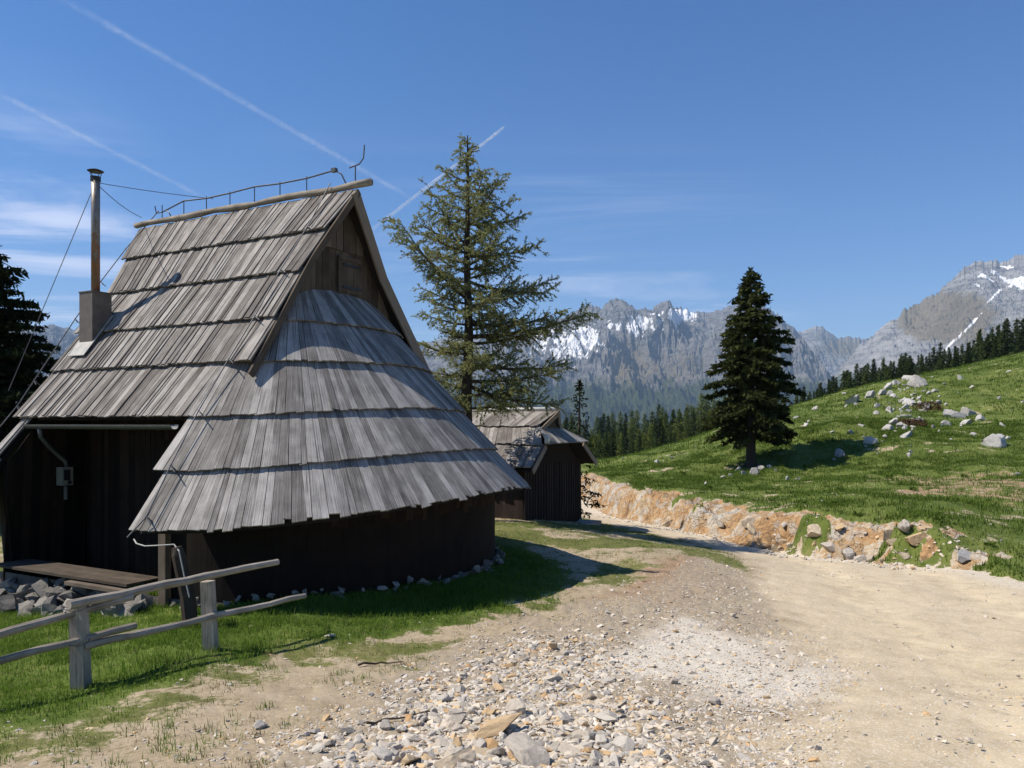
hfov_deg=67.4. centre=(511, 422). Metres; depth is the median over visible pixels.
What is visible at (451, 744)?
rubble stone
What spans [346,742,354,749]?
rubble stone
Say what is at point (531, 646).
rubble stone
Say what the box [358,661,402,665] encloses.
dry stick
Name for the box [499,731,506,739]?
rubble stone
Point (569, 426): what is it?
forest spruce
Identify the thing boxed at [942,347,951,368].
forest spruce
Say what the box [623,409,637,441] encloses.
forest larch
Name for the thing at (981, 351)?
forest spruce
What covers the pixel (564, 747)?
rubble stone
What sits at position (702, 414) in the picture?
forest larch
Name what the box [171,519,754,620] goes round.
meadow grass
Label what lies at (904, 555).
bank rock
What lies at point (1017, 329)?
forest spruce
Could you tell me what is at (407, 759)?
rubble stone
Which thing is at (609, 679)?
rubble stone
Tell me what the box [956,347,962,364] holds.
forest spruce
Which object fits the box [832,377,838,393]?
forest spruce
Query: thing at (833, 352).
mountain saddle
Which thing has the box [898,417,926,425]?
bush
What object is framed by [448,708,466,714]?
rubble stone
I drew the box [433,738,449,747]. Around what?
rubble stone
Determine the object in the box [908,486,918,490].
broadleaf weed
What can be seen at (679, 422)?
forest larch
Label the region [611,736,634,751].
rubble stone
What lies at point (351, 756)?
rubble stone
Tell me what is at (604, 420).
forest spruce
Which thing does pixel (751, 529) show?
bank rock
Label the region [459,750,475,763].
rubble stone
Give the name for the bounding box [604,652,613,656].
rubble stone
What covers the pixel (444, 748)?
rubble stone
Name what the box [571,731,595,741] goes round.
rubble stone
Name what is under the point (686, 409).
forest spruce
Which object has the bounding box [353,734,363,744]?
rubble stone
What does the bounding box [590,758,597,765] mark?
rubble stone
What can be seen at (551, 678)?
rubble stone
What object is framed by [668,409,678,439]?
forest spruce
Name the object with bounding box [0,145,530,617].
alpine hut
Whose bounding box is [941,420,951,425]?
boulder
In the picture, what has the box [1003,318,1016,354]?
forest spruce
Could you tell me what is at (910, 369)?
forest spruce
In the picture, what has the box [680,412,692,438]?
forest larch
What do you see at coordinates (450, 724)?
rubble stone
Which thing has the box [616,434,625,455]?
forest larch
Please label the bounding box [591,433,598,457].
forest larch
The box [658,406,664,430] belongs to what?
forest larch
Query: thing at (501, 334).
larch tree
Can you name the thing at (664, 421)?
forest larch
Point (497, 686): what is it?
rubble stone
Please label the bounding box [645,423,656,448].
forest larch
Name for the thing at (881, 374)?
forest spruce
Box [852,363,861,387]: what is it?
forest spruce
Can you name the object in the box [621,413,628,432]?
forest spruce
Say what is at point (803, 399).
forest spruce
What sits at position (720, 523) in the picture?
bank rock
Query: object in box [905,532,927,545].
bank rock
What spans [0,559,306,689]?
rail fence
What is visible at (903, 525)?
bank rock
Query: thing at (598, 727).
rubble stone
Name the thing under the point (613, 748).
rubble stone
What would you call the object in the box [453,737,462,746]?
rubble stone
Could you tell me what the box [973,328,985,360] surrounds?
forest spruce
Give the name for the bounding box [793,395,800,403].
forest spruce
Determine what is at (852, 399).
boulder
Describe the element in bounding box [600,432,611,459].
forest spruce
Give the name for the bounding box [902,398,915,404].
boulder
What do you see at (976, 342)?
forest spruce
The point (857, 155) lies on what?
sky
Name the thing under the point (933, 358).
forest spruce
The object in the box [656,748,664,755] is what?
rubble stone
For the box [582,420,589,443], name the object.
forest spruce
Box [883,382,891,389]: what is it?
boulder
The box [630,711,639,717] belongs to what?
rubble stone
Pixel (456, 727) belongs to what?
rubble stone
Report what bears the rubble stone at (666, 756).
on the ground at (852, 623)
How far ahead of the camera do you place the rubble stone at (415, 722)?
4.82 m
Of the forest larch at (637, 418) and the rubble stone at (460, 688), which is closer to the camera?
the rubble stone at (460, 688)
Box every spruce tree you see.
[0,245,60,442]
[696,266,807,467]
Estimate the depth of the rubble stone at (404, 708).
5.16 m
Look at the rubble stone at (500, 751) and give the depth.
4.15 m
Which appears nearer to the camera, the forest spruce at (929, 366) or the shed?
the shed
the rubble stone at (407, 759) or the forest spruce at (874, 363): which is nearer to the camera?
the rubble stone at (407, 759)
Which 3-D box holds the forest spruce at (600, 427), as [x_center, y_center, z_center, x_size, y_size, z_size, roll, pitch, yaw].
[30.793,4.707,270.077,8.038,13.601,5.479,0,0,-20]
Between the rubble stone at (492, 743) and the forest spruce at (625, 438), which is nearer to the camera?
the rubble stone at (492, 743)
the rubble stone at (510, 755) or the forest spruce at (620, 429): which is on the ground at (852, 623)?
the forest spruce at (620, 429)
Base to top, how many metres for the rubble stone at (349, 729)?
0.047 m
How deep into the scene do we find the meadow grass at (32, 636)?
7.97 m
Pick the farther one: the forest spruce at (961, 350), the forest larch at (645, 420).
the forest larch at (645, 420)
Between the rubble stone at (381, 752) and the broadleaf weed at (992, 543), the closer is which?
the rubble stone at (381, 752)
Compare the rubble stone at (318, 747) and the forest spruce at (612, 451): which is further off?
the forest spruce at (612, 451)
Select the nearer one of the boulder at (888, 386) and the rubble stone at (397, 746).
the rubble stone at (397, 746)
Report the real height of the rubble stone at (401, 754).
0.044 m
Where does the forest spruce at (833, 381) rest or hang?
on the ground at (852, 623)
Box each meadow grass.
[0,576,592,757]
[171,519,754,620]
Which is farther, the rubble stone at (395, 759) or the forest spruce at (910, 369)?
the forest spruce at (910, 369)
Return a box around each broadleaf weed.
[829,499,840,504]
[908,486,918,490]
[933,515,945,519]
[983,541,995,545]
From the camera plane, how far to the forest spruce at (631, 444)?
139.99 m
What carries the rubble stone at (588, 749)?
on the rubble gravel at (429, 758)
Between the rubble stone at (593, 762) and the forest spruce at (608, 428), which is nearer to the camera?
the rubble stone at (593, 762)
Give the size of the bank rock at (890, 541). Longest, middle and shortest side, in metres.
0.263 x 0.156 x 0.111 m
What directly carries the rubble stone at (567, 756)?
on the rubble gravel at (429, 758)
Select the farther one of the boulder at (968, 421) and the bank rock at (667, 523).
the boulder at (968, 421)
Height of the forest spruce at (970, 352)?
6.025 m
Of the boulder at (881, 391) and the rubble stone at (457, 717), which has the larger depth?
the boulder at (881, 391)
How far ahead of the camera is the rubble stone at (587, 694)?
5.70 m
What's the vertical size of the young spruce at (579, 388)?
4.562 m
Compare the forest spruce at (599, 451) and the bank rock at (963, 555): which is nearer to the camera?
the bank rock at (963, 555)
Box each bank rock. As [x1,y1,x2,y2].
[645,488,652,494]
[664,520,672,526]
[715,519,723,527]
[741,515,755,528]
[747,523,756,535]
[771,544,779,552]
[807,524,821,536]
[820,542,834,552]
[834,523,844,530]
[834,546,844,559]
[843,547,854,558]
[854,554,866,561]
[866,554,873,561]
[883,525,894,540]
[886,538,896,545]
[897,519,909,532]
[897,551,910,558]
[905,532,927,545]
[916,525,932,531]
[956,549,972,562]
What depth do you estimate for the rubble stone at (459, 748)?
4.21 m
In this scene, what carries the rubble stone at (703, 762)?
on the ground at (852, 623)
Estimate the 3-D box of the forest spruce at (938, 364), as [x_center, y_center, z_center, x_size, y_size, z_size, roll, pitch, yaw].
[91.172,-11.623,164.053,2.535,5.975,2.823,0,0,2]
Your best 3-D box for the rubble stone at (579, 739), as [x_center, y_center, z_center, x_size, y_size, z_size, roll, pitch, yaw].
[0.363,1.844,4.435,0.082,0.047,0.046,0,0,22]
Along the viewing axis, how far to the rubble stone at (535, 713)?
5.09 m
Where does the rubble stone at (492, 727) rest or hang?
on the ground at (852, 623)
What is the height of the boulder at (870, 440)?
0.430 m
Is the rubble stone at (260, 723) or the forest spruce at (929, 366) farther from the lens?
the forest spruce at (929, 366)
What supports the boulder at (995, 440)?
on the ground at (852, 623)
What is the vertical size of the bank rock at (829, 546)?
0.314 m
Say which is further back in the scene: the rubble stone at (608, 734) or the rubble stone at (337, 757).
the rubble stone at (608, 734)
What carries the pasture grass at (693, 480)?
on the ground at (852, 623)
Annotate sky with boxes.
[0,0,1023,341]
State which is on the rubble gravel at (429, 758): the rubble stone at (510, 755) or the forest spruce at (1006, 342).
the rubble stone at (510, 755)
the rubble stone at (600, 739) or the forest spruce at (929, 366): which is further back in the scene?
the forest spruce at (929, 366)
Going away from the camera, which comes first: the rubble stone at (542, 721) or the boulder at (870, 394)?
the rubble stone at (542, 721)
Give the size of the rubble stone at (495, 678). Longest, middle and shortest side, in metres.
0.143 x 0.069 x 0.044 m
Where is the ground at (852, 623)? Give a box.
[0,353,1023,767]
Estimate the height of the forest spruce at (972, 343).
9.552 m
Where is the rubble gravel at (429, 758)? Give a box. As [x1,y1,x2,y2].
[256,561,854,767]
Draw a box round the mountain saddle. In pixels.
[798,326,869,375]
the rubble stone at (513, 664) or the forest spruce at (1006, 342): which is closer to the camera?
the rubble stone at (513, 664)
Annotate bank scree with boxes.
[597,488,980,569]
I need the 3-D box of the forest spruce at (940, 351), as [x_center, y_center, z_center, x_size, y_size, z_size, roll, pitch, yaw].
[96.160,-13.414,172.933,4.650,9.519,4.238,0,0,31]
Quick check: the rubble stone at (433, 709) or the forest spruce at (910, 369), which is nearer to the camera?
the rubble stone at (433, 709)
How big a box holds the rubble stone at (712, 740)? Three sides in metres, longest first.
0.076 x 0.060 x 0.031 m
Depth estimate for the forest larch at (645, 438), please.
140.69 m
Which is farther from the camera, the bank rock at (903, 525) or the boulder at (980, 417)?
the boulder at (980, 417)
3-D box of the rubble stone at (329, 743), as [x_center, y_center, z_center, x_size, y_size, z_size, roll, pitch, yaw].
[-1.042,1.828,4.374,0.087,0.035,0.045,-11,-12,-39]
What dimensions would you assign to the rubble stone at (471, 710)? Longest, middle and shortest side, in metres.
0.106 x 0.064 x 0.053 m
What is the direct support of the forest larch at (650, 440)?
on the ground at (852, 623)
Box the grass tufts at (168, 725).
[0,517,743,767]
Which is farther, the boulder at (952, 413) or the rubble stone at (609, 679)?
the boulder at (952, 413)
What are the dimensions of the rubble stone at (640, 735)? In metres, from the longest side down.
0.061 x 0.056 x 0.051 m
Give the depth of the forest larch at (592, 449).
120.55 m
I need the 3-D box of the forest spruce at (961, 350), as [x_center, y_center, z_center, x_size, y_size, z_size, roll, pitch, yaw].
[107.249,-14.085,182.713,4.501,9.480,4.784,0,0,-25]
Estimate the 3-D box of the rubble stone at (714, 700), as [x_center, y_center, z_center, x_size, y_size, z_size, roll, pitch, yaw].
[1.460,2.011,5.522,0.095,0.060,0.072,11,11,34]
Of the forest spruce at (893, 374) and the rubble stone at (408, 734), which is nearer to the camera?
the rubble stone at (408, 734)
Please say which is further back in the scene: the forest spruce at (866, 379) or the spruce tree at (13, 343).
the forest spruce at (866, 379)
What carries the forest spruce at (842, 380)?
on the ground at (852, 623)
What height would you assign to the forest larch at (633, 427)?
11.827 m
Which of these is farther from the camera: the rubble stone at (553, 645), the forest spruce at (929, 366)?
the forest spruce at (929, 366)
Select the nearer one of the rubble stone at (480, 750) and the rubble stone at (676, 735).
the rubble stone at (480, 750)
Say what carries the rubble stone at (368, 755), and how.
on the rubble gravel at (429, 758)
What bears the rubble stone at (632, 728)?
on the ground at (852, 623)
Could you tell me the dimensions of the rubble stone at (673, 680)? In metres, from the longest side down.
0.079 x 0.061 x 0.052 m
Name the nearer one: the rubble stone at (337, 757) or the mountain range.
the rubble stone at (337, 757)
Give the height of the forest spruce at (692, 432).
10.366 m
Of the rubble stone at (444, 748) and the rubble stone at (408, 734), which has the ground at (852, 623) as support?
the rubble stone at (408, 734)
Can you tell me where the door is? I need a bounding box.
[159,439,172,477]
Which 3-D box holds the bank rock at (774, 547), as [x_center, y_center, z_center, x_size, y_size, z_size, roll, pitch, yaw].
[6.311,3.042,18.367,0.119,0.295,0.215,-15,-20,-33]
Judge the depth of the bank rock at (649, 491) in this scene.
26.01 m
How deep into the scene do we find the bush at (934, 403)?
47.27 m
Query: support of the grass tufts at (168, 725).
on the ground at (852, 623)
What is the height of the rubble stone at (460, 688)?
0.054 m
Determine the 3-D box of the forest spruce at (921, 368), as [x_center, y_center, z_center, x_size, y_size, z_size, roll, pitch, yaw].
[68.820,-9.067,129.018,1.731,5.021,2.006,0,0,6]
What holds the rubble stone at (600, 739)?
on the ground at (852, 623)
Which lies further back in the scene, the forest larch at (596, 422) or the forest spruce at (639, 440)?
the forest larch at (596, 422)
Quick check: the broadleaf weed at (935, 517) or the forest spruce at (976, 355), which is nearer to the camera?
the broadleaf weed at (935, 517)
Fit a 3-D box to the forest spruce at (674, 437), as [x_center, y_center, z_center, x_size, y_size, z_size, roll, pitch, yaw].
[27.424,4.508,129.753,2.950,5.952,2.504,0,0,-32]
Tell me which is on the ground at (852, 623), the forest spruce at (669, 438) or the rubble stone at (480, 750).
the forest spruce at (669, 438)
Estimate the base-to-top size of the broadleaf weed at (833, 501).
0.181 m
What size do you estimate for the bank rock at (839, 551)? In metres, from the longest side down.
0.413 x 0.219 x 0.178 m
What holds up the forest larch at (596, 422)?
on the ground at (852, 623)
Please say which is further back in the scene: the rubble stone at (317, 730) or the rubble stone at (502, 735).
the rubble stone at (317, 730)
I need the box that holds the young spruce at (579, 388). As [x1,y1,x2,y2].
[568,379,607,518]
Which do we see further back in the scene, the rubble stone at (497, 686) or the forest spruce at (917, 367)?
the forest spruce at (917, 367)
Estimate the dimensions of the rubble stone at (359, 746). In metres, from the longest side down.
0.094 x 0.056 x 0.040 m
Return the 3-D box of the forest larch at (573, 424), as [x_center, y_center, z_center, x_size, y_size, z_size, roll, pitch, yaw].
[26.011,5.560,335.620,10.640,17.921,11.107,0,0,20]
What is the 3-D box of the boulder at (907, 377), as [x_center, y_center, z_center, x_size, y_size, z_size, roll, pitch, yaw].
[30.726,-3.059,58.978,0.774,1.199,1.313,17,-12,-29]
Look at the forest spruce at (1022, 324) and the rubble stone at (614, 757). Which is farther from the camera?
the forest spruce at (1022, 324)
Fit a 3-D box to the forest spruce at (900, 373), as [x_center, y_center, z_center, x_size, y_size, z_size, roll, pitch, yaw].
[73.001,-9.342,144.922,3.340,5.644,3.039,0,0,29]
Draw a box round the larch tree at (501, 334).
[378,132,602,429]
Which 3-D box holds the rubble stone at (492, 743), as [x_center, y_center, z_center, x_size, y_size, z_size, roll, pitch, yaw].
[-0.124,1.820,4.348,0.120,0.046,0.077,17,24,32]
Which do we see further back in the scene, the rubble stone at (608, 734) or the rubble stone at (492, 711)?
the rubble stone at (492, 711)
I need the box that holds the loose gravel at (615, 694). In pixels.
[3,518,1023,767]
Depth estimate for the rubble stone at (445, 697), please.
5.61 m
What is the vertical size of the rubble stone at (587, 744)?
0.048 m
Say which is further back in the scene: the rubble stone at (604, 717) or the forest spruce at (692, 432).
the forest spruce at (692, 432)
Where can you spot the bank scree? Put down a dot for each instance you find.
(872, 564)
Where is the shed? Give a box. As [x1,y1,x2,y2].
[472,407,601,524]
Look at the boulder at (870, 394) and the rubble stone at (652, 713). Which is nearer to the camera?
the rubble stone at (652, 713)
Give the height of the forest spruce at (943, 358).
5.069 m
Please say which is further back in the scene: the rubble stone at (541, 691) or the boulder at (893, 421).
the boulder at (893, 421)
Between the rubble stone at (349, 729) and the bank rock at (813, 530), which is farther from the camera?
the bank rock at (813, 530)
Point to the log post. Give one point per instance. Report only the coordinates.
(187, 595)
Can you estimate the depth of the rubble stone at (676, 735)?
4.50 m
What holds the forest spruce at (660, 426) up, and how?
on the ground at (852, 623)
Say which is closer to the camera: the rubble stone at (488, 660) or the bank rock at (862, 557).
the rubble stone at (488, 660)
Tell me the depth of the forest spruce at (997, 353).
129.29 m
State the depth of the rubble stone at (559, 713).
5.01 m
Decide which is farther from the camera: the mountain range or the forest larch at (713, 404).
the mountain range
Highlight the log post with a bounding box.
[133,539,198,628]
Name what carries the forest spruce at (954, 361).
on the ground at (852, 623)
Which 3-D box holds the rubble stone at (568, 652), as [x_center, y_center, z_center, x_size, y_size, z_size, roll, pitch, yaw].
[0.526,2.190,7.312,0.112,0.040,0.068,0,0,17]
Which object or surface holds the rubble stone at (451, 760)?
on the rubble gravel at (429, 758)
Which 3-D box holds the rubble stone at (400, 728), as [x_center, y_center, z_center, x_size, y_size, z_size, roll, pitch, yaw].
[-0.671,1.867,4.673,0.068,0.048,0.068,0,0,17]
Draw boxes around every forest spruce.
[562,415,569,429]
[568,418,574,432]
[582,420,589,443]
[595,440,603,458]
[596,417,603,449]
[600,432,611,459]
[601,413,607,437]
[605,418,611,444]
[609,432,619,457]
[616,421,622,444]
[618,421,629,455]
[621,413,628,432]
[627,434,635,453]
[628,427,632,450]
[635,435,642,452]
[645,411,654,434]
[645,420,650,441]
[652,417,659,445]
[654,403,663,427]
[657,418,667,445]
[657,427,667,445]
[666,431,673,443]
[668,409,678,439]
[672,432,675,442]
[682,406,689,433]
[688,411,699,436]
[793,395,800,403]
[801,386,808,401]
[818,382,823,396]
[825,379,831,395]
[830,376,836,391]
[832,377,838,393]
[838,371,845,390]
[839,371,851,390]
[843,372,854,388]
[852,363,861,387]
[861,363,874,384]
[865,364,875,384]
[870,359,877,375]
[877,358,886,381]
[885,360,892,379]
[888,361,896,379]
[895,358,903,377]
[898,356,906,373]
[902,357,909,374]
[906,355,914,375]
[915,355,922,374]
[917,353,925,374]
[926,353,932,372]
[928,346,937,370]
[931,342,943,369]
[936,354,940,368]
[938,349,946,369]
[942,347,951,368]
[951,346,959,367]
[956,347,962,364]
[959,343,963,361]
[961,342,973,364]
[963,341,976,364]
[971,340,975,353]
[972,333,979,352]
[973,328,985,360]
[977,342,984,361]
[980,338,989,360]
[985,327,998,359]
[989,337,1000,358]
[991,321,1018,358]
[993,324,1007,350]
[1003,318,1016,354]
[1011,318,1022,351]
[1012,330,1023,353]
[1017,318,1023,337]
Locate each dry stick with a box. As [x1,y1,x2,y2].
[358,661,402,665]
[366,711,429,723]
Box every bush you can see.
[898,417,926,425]
[912,401,945,410]
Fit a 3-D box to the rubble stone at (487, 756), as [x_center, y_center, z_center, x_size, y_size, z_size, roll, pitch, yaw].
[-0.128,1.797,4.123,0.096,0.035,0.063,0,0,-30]
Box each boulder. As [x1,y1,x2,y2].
[750,467,758,474]
[834,448,844,456]
[845,394,859,403]
[863,436,878,444]
[865,390,875,397]
[878,389,886,394]
[881,424,893,430]
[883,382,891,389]
[889,418,897,424]
[899,431,911,437]
[902,375,911,379]
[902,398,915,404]
[907,375,927,387]
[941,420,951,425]
[943,409,966,417]
[960,407,976,415]
[960,419,973,424]
[975,414,985,419]
[981,434,1006,447]
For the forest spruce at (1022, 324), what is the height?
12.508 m
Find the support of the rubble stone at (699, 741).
on the ground at (852, 623)
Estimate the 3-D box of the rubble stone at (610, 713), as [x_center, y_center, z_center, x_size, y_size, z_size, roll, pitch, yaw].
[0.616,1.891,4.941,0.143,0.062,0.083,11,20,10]
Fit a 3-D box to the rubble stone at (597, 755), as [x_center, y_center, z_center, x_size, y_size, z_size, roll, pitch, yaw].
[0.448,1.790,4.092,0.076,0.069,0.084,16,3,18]
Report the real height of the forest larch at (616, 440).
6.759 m
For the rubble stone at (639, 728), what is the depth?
4.69 m
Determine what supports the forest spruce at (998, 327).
on the ground at (852, 623)
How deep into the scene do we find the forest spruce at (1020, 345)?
134.36 m
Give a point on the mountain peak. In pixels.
(964, 305)
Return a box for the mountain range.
[2,298,831,437]
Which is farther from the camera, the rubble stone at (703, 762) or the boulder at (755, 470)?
the boulder at (755, 470)
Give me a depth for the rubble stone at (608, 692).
5.81 m
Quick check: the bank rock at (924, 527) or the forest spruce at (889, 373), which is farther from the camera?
the forest spruce at (889, 373)
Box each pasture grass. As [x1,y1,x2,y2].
[588,351,1023,474]
[589,416,1023,579]
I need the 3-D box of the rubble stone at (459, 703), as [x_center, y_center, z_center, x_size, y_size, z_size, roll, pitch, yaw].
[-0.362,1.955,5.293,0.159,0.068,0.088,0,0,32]
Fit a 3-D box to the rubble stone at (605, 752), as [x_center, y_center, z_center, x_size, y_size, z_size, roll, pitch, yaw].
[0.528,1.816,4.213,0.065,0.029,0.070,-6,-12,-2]
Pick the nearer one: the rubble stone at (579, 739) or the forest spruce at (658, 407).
the rubble stone at (579, 739)
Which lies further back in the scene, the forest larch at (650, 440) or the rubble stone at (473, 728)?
the forest larch at (650, 440)
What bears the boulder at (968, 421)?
on the ground at (852, 623)
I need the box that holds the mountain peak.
[826,254,1023,390]
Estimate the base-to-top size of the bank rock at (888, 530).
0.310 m
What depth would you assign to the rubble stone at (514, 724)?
4.70 m
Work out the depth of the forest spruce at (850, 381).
125.80 m
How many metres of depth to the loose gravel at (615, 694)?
5.37 m
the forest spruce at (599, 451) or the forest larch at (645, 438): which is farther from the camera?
the forest larch at (645, 438)
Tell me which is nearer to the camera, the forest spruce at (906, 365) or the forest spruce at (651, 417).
the forest spruce at (906, 365)
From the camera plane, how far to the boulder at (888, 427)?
35.37 m
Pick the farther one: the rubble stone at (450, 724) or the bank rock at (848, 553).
the bank rock at (848, 553)
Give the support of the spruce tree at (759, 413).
on the ground at (852, 623)
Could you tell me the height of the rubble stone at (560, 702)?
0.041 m
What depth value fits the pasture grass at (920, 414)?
46.90 m
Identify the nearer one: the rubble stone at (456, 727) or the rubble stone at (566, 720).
the rubble stone at (456, 727)
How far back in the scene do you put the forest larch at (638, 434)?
174.82 m
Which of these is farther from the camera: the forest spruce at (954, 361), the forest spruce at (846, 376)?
the forest spruce at (846, 376)
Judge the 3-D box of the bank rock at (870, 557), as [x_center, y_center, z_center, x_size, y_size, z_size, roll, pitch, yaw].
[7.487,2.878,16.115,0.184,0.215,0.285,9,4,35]
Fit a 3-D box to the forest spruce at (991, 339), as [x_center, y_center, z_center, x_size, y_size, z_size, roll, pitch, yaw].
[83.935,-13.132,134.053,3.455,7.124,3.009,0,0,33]
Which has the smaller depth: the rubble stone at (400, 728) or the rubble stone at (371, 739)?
the rubble stone at (371, 739)
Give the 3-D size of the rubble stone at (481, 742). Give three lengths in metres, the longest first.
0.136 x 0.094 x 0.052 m
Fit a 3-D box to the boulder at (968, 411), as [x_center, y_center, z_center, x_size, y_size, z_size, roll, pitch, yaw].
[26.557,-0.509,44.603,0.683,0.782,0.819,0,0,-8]
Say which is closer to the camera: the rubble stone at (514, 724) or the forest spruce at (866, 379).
the rubble stone at (514, 724)
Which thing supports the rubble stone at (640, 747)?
on the ground at (852, 623)
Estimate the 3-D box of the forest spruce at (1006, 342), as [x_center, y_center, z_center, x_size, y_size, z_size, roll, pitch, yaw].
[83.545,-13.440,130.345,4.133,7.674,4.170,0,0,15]
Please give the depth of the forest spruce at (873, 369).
175.50 m
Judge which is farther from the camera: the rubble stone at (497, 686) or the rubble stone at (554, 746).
the rubble stone at (497, 686)
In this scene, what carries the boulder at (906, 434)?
on the ground at (852, 623)
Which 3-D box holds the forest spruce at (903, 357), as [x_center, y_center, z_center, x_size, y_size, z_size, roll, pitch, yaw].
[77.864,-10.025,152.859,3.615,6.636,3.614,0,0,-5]
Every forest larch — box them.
[568,416,577,431]
[588,437,595,456]
[591,416,599,442]
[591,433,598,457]
[609,412,617,443]
[614,434,622,453]
[615,411,624,433]
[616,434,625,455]
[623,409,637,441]
[627,420,637,447]
[632,429,642,453]
[634,410,641,440]
[640,414,646,432]
[640,432,650,449]
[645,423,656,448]
[645,431,654,449]
[657,411,672,444]
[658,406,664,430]
[671,408,688,438]
[676,428,683,441]
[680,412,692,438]
[693,394,707,432]
[699,394,710,416]
[709,399,716,416]
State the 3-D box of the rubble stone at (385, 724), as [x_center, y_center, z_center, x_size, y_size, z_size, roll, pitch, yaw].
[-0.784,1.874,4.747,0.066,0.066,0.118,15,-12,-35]
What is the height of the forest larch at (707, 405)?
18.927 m
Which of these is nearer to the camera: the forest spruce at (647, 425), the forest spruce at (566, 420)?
the forest spruce at (647, 425)
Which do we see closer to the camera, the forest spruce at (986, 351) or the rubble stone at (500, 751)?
the rubble stone at (500, 751)
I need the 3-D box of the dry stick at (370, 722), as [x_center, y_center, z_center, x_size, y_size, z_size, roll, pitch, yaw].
[-0.718,1.888,4.930,0.488,0.060,0.031,0,0,-39]
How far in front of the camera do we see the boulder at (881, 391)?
53.05 m
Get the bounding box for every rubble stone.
[253,720,267,728]
[308,728,320,732]
[311,743,324,753]
[323,740,335,746]
[333,755,343,759]
[340,726,353,733]
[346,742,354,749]
[346,754,355,759]
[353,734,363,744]
[354,743,364,749]
[364,735,376,743]
[366,752,378,759]
[372,745,395,761]
[380,719,390,730]
[392,743,401,749]
[392,756,399,762]
[396,725,406,732]
[399,705,407,713]
[399,752,405,759]
[400,733,414,736]
[400,754,420,764]
[408,735,422,742]
[412,720,418,726]
[430,707,437,712]
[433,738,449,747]
[433,748,470,767]
[436,693,452,702]
[436,746,447,750]
[445,742,455,755]
[446,712,466,722]
[446,721,454,727]
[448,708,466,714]
[449,701,470,707]
[451,723,464,730]
[451,746,463,752]
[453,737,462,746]
[456,685,465,692]
[457,696,465,701]
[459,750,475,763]
[467,707,474,713]
[468,726,478,730]
[471,716,484,723]
[472,744,490,759]
[474,712,521,738]
[475,738,486,747]
[482,754,496,759]
[483,657,493,664]
[485,738,497,748]
[486,747,505,755]
[487,708,497,714]
[491,675,499,682]
[492,682,504,690]
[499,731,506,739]
[503,662,516,667]
[504,732,549,766]
[505,698,525,714]
[505,721,517,729]
[507,750,513,758]
[528,644,534,649]
[533,709,538,716]
[537,718,551,725]
[539,689,549,693]
[541,675,562,681]
[546,740,559,751]
[548,642,557,649]
[556,700,567,705]
[556,709,573,720]
[557,740,585,755]
[558,718,571,723]
[562,650,572,654]
[564,754,579,758]
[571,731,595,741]
[571,734,581,738]
[571,738,582,741]
[580,741,594,747]
[581,690,594,700]
[584,747,599,752]
[590,750,602,761]
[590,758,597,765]
[593,724,603,731]
[593,732,610,739]
[594,713,617,722]
[595,734,607,744]
[599,710,617,720]
[602,750,610,754]
[603,676,613,682]
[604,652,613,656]
[604,690,610,694]
[609,746,617,751]
[609,752,620,766]
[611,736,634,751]
[615,663,621,668]
[627,726,636,730]
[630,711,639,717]
[637,723,642,732]
[637,734,647,738]
[637,744,646,749]
[647,710,656,716]
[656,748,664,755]
[660,753,670,759]
[670,678,677,683]
[670,731,680,739]
[696,738,702,743]
[698,760,708,764]
[708,696,720,705]
[709,737,717,745]
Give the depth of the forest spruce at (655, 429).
185.62 m
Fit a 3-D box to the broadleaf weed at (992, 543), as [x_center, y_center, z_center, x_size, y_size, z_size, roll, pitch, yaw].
[9.294,2.343,14.917,0.254,0.128,0.216,0,0,0]
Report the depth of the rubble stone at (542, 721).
4.80 m
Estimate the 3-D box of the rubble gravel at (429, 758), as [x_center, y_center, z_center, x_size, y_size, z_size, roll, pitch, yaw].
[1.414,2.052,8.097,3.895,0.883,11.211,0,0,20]
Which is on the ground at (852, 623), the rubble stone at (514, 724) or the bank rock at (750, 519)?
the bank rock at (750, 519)
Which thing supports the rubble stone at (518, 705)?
on the rubble gravel at (429, 758)
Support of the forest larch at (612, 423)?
on the ground at (852, 623)
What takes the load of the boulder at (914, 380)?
on the ground at (852, 623)
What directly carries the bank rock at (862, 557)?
on the ground at (852, 623)
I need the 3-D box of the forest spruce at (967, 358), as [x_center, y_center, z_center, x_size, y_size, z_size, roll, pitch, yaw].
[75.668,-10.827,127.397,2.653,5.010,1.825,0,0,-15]
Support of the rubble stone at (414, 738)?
on the ground at (852, 623)
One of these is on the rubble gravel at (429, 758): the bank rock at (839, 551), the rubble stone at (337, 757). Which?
the rubble stone at (337, 757)
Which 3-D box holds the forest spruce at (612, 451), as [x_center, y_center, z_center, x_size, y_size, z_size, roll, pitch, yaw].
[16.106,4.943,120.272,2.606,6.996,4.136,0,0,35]
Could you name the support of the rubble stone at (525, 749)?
on the rubble gravel at (429, 758)

